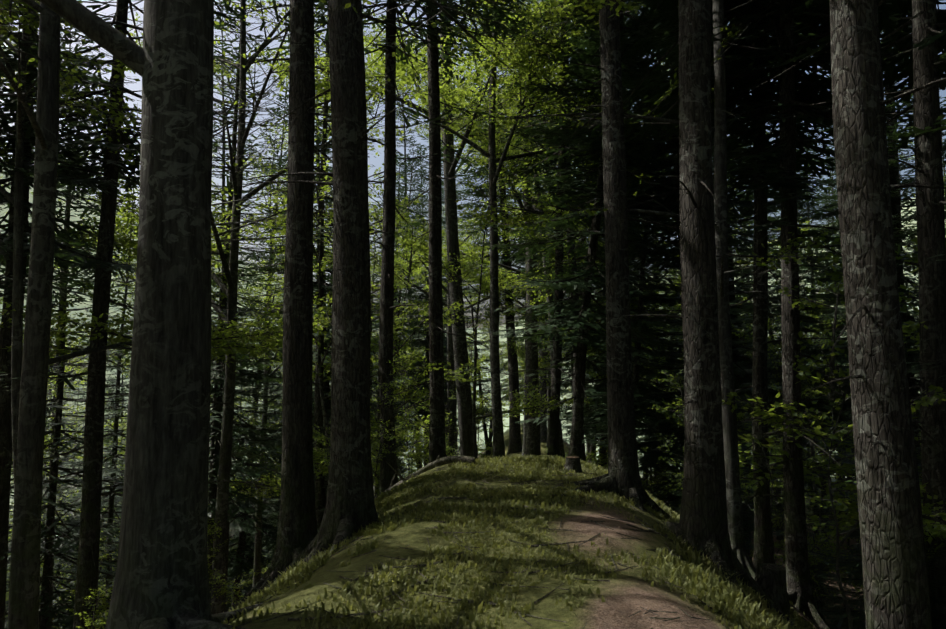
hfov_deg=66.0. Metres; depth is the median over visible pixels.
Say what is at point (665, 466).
sapling
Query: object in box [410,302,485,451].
tree
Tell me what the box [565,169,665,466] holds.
tree
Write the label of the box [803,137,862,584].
tree
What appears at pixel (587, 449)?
tree
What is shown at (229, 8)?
tree
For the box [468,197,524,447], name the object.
tree
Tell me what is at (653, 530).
ground twigs
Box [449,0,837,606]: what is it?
thin tree
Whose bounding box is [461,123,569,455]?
tree
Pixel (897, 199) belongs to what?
tree
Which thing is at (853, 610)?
sapling
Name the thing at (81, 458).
tree
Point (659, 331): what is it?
tree
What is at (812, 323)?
tree
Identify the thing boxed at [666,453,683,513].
sapling
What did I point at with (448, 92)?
tree
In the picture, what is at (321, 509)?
sapling
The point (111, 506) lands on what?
tree
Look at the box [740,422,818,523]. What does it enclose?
sapling
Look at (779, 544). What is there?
sapling
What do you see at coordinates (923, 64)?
edge tree
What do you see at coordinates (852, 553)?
tree
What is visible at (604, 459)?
tree
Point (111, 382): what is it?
tree
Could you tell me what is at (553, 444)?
tree
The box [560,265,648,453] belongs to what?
tree
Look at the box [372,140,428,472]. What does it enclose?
tree
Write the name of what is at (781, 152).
dark tree
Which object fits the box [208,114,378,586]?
tree
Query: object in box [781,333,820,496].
tree
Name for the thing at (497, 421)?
tree
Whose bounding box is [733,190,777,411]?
tree
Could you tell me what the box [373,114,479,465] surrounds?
tree
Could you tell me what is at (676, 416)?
tree
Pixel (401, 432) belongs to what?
sapling
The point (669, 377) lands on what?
tree
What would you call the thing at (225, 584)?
sapling
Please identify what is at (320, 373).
tree
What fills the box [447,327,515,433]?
tree
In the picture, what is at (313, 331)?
tree
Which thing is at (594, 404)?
tree
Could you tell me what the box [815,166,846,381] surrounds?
tree
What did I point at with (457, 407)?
tree
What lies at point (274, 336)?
thin tree
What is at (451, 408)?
tree
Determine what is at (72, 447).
tree
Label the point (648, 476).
sapling
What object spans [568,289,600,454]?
tree
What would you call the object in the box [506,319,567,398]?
tree
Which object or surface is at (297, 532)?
fir tree
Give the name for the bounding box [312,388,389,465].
sapling
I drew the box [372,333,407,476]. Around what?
tree
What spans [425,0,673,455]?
tree
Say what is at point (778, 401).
tree
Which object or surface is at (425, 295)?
tree
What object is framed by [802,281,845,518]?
tree
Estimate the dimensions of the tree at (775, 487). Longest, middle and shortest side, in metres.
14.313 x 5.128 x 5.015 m
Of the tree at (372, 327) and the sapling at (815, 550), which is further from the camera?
the tree at (372, 327)
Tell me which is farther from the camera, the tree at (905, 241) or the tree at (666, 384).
the tree at (666, 384)
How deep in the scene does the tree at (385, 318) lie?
14.14 m
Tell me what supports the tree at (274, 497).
on the terrain ground at (626, 592)
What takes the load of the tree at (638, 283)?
on the terrain ground at (626, 592)
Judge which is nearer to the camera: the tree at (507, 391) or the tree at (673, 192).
the tree at (673, 192)
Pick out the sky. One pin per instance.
(378, 161)
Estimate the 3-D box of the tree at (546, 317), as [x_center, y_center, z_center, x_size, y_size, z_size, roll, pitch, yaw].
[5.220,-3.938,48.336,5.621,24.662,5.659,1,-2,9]
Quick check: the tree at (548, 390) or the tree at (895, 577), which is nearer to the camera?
the tree at (895, 577)
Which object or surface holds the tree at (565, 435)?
on the terrain ground at (626, 592)
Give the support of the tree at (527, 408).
on the terrain ground at (626, 592)
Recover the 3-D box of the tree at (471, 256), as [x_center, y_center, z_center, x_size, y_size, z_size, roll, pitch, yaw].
[2.473,-4.891,28.095,10.952,22.248,6.398,-7,-8,16]
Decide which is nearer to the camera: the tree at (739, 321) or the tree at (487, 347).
the tree at (739, 321)
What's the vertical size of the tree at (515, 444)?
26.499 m
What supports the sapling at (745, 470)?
on the terrain ground at (626, 592)
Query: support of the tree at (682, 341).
on the terrain ground at (626, 592)
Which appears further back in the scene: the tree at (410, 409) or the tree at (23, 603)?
the tree at (410, 409)
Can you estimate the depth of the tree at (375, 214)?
18.88 m
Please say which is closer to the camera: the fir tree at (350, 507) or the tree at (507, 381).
the fir tree at (350, 507)
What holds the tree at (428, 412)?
on the terrain ground at (626, 592)
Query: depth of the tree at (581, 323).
16.43 m
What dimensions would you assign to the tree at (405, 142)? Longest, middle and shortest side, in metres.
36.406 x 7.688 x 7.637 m
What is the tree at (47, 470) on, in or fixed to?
on the terrain ground at (626, 592)
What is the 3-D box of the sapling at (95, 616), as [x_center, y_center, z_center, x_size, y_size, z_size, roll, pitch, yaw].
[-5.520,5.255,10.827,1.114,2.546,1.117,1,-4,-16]
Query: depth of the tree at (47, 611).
17.36 m
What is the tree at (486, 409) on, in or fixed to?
on the terrain ground at (626, 592)
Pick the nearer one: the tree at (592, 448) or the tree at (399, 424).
the tree at (399, 424)
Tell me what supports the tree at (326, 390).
on the terrain ground at (626, 592)
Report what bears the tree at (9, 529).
on the terrain ground at (626, 592)
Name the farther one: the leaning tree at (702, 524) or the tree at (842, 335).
the tree at (842, 335)
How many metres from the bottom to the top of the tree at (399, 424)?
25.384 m
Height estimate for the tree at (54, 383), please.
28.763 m
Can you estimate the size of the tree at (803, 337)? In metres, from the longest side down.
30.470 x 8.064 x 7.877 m
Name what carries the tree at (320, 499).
on the terrain ground at (626, 592)
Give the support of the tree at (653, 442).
on the terrain ground at (626, 592)
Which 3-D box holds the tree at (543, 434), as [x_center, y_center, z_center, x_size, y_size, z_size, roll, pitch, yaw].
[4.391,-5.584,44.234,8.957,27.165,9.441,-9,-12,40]
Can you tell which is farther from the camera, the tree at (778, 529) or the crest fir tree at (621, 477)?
the tree at (778, 529)
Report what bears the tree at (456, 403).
on the terrain ground at (626, 592)
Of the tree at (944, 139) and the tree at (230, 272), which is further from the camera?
the tree at (944, 139)
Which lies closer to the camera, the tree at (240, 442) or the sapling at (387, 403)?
the sapling at (387, 403)
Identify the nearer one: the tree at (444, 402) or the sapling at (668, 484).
the sapling at (668, 484)
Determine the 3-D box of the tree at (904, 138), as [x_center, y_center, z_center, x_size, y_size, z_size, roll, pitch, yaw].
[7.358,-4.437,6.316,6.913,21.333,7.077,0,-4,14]
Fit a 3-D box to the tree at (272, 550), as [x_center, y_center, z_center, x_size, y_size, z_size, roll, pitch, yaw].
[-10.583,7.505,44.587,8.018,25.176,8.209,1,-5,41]
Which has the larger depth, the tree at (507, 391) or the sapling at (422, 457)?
the tree at (507, 391)
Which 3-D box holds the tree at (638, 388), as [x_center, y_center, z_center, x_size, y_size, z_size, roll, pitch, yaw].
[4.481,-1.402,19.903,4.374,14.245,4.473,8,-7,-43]
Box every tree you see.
[0,0,143,628]
[0,0,282,628]
[0,0,330,493]
[0,0,645,628]
[0,25,135,628]
[0,39,90,461]
[0,40,86,457]
[0,284,41,625]
[2,4,88,523]
[5,151,129,628]
[5,292,82,627]
[6,510,61,615]
[8,412,74,588]
[9,319,113,627]
[39,286,126,628]
[40,175,139,625]
[41,294,129,575]
[41,384,104,590]
[59,0,423,613]
[62,408,122,572]
[67,132,260,453]
[86,0,363,612]
[100,466,124,609]
[101,376,125,520]
[102,323,130,589]
[105,0,316,602]
[117,421,235,559]
[119,0,314,609]
[208,76,313,605]
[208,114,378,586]
[209,301,263,529]
[209,386,268,608]
[223,0,466,591]
[226,0,389,608]
[226,433,251,609]
[229,398,267,587]
[231,39,414,496]
[231,317,271,567]
[231,538,262,595]
[233,277,315,564]
[234,326,314,563]
[236,0,416,529]
[236,154,450,478]
[242,162,314,541]
[245,165,377,513]
[254,0,557,456]
[258,353,282,535]
[263,0,500,493]
[269,9,421,273]
[312,307,412,435]
[314,163,486,496]
[362,0,540,463]
[365,0,629,456]
[369,217,416,490]
[370,23,508,454]
[370,152,447,471]
[370,214,481,474]
[370,317,451,475]
[371,19,542,455]
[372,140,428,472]
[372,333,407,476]
[373,70,445,470]
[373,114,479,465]
[379,411,407,481]
[395,2,680,457]
[398,350,458,477]
[404,133,592,458]
[404,366,458,459]
[407,145,446,393]
[408,139,499,456]
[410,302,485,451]
[414,296,459,449]
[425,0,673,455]
[442,0,580,454]
[444,238,521,456]
[445,347,484,455]
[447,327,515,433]
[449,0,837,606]
[457,320,520,413]
[458,373,490,454]
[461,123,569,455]
[463,0,645,456]
[463,1,671,460]
[468,2,577,442]
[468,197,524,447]
[476,326,507,407]
[479,0,681,459]
[482,292,523,409]
[500,321,538,403]
[505,321,524,407]
[506,30,731,440]
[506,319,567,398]
[511,110,576,447]
[512,89,629,297]
[514,160,569,429]
[536,0,836,352]
[538,135,673,468]
[538,348,571,419]
[542,159,596,386]
[546,232,682,493]
[553,0,719,521]
[560,228,590,455]
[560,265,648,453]
[561,352,599,447]
[562,228,664,340]
[564,50,683,465]
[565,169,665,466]
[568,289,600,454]
[569,288,682,468]
[570,0,945,628]
[582,219,825,536]
[585,235,600,458]
[589,0,912,568]
[600,0,795,626]
[633,138,682,493]
[635,63,680,485]
[636,269,683,481]
[636,276,753,494]
[640,382,683,501]
[641,22,847,563]
[641,76,748,441]
[643,274,682,460]
[711,0,945,628]
[729,190,814,540]
[731,313,861,565]
[732,244,753,502]
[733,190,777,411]
[734,61,852,465]
[734,121,843,564]
[737,228,945,536]
[737,241,753,355]
[742,332,804,519]
[745,211,858,589]
[769,151,853,553]
[769,172,817,530]
[770,0,945,498]
[770,208,843,504]
[775,0,945,628]
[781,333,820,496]
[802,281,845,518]
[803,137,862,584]
[803,179,846,487]
[804,172,853,514]
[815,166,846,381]
[818,327,922,627]
[828,418,859,548]
[887,52,945,380]
[897,127,915,330]
[899,166,920,447]
[907,123,945,497]
[919,131,945,379]
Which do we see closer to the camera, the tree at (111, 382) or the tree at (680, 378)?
the tree at (680, 378)
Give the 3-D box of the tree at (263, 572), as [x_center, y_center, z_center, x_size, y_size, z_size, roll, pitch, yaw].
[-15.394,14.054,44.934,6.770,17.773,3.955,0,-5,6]
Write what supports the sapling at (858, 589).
on the terrain ground at (626, 592)
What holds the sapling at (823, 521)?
on the terrain ground at (626, 592)
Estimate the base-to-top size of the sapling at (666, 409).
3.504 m
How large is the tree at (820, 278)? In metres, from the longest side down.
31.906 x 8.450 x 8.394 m
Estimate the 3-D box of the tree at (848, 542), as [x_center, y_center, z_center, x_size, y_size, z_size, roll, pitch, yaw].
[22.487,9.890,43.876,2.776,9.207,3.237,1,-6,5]
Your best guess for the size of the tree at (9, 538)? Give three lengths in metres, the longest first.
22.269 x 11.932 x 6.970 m
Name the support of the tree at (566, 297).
on the terrain ground at (626, 592)
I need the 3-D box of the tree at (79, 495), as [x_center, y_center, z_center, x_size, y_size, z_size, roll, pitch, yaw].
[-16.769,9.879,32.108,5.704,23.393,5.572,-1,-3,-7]
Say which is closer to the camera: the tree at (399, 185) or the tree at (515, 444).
the tree at (515, 444)
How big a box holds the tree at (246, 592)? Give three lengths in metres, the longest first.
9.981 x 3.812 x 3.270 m
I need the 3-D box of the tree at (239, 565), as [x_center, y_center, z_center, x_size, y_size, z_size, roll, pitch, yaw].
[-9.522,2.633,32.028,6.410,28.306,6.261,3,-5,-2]
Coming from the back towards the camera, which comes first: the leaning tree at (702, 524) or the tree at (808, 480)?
the tree at (808, 480)
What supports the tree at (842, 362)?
on the terrain ground at (626, 592)
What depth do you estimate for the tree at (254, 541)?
52.40 m
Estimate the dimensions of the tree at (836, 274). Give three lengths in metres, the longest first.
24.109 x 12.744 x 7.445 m
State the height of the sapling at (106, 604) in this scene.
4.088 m
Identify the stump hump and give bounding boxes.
[564,456,581,472]
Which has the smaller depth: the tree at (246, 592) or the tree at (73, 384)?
the tree at (73, 384)
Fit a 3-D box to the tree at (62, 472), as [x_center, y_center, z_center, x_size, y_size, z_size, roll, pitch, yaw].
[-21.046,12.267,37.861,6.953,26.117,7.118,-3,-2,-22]
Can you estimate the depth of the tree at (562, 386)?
51.83 m
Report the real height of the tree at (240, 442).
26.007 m
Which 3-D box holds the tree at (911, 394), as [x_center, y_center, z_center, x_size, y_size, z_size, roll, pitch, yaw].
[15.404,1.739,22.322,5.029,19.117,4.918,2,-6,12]
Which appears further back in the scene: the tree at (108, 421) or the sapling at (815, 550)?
the tree at (108, 421)
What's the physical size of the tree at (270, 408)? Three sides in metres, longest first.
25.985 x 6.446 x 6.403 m
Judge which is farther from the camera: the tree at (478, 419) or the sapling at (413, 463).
the tree at (478, 419)
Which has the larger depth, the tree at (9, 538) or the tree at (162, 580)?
the tree at (9, 538)
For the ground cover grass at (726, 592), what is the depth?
6.45 m
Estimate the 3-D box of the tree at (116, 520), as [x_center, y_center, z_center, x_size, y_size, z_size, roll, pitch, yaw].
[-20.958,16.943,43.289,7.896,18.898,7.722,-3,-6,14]
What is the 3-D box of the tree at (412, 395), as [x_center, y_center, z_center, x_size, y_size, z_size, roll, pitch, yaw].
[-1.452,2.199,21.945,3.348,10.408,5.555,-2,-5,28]
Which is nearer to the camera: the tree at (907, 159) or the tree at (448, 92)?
the tree at (448, 92)
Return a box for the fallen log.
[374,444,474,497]
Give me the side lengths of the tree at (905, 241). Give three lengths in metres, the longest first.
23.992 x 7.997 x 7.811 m
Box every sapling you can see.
[52,550,114,628]
[72,583,108,628]
[207,501,264,604]
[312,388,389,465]
[314,418,373,532]
[370,360,422,481]
[371,405,413,490]
[373,466,379,495]
[399,441,425,478]
[401,399,454,469]
[454,395,492,456]
[637,436,668,501]
[640,411,681,513]
[641,369,741,491]
[643,466,666,500]
[657,458,680,512]
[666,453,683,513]
[669,386,753,552]
[722,278,945,628]
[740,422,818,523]
[745,499,784,564]
[776,471,850,610]
[783,515,840,609]
[818,545,863,628]
[838,575,865,628]
[840,535,864,628]
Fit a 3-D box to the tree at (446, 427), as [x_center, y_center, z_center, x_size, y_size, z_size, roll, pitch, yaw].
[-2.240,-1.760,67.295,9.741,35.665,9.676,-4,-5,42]
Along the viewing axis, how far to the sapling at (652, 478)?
21.09 m
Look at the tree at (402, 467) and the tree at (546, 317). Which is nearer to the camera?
the tree at (546, 317)
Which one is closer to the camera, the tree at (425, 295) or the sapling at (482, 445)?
the sapling at (482, 445)
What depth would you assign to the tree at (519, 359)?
71.69 m
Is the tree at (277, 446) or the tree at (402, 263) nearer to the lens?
the tree at (277, 446)
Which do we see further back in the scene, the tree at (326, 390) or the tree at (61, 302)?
the tree at (326, 390)
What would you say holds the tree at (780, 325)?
on the terrain ground at (626, 592)
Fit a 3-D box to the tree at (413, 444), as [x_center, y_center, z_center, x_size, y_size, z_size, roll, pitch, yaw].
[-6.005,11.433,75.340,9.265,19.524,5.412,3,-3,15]
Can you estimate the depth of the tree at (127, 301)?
27.91 m
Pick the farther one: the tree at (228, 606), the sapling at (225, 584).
the tree at (228, 606)
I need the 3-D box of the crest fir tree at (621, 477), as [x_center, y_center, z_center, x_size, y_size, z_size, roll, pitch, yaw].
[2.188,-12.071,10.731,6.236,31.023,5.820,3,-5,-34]
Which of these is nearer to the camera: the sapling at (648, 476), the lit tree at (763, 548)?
the lit tree at (763, 548)
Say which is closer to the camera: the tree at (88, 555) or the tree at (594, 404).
the tree at (88, 555)
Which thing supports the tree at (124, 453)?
on the terrain ground at (626, 592)
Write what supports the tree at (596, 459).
on the terrain ground at (626, 592)
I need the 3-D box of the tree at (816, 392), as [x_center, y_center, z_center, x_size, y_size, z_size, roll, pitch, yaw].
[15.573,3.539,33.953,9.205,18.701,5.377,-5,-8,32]
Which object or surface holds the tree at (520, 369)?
on the terrain ground at (626, 592)
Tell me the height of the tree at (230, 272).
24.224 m
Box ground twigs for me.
[227,457,822,628]
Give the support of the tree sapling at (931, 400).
on the terrain ground at (626, 592)
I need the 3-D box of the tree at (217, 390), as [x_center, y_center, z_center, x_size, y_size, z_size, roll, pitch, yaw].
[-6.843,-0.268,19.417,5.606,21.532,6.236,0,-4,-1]
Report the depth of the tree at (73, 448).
28.81 m
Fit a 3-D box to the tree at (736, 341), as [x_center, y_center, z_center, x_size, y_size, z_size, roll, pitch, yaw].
[11.223,-2.210,32.168,8.446,28.068,8.503,-1,-2,1]
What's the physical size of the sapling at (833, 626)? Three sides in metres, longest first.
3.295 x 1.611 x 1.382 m
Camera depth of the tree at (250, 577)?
40.79 m
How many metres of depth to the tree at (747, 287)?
59.83 m
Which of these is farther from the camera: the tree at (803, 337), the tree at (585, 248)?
the tree at (803, 337)
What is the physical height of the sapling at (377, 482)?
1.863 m
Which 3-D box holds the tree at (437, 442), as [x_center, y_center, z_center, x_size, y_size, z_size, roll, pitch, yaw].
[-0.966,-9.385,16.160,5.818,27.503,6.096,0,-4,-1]
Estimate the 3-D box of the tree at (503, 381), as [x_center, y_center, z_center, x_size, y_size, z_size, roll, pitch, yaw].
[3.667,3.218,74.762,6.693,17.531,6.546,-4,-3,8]
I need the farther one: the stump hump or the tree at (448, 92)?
the tree at (448, 92)
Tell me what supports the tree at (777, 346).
on the terrain ground at (626, 592)
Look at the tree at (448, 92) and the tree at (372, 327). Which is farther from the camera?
the tree at (372, 327)
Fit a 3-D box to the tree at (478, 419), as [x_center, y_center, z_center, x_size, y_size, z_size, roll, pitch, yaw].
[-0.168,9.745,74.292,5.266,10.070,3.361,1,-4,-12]
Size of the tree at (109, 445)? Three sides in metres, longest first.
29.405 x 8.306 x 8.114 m
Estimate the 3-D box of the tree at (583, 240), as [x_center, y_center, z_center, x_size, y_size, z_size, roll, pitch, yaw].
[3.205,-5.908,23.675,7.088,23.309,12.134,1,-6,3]
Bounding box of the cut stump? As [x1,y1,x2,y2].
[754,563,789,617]
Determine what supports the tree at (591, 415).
on the terrain ground at (626, 592)
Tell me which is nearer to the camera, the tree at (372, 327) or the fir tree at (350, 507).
the fir tree at (350, 507)
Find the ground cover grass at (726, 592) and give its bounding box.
[219,454,814,628]
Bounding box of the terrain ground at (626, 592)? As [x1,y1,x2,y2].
[0,160,945,628]
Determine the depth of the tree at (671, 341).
50.08 m
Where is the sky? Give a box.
[0,0,945,327]
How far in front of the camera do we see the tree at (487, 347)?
79.98 m
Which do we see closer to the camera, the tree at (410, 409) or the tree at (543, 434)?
the tree at (410, 409)
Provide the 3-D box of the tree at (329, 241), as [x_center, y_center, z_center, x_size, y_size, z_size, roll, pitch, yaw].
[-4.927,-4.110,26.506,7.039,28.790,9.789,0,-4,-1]
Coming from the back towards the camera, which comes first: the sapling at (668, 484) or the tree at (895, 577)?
the sapling at (668, 484)
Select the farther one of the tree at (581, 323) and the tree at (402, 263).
the tree at (402, 263)
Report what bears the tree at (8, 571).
on the terrain ground at (626, 592)

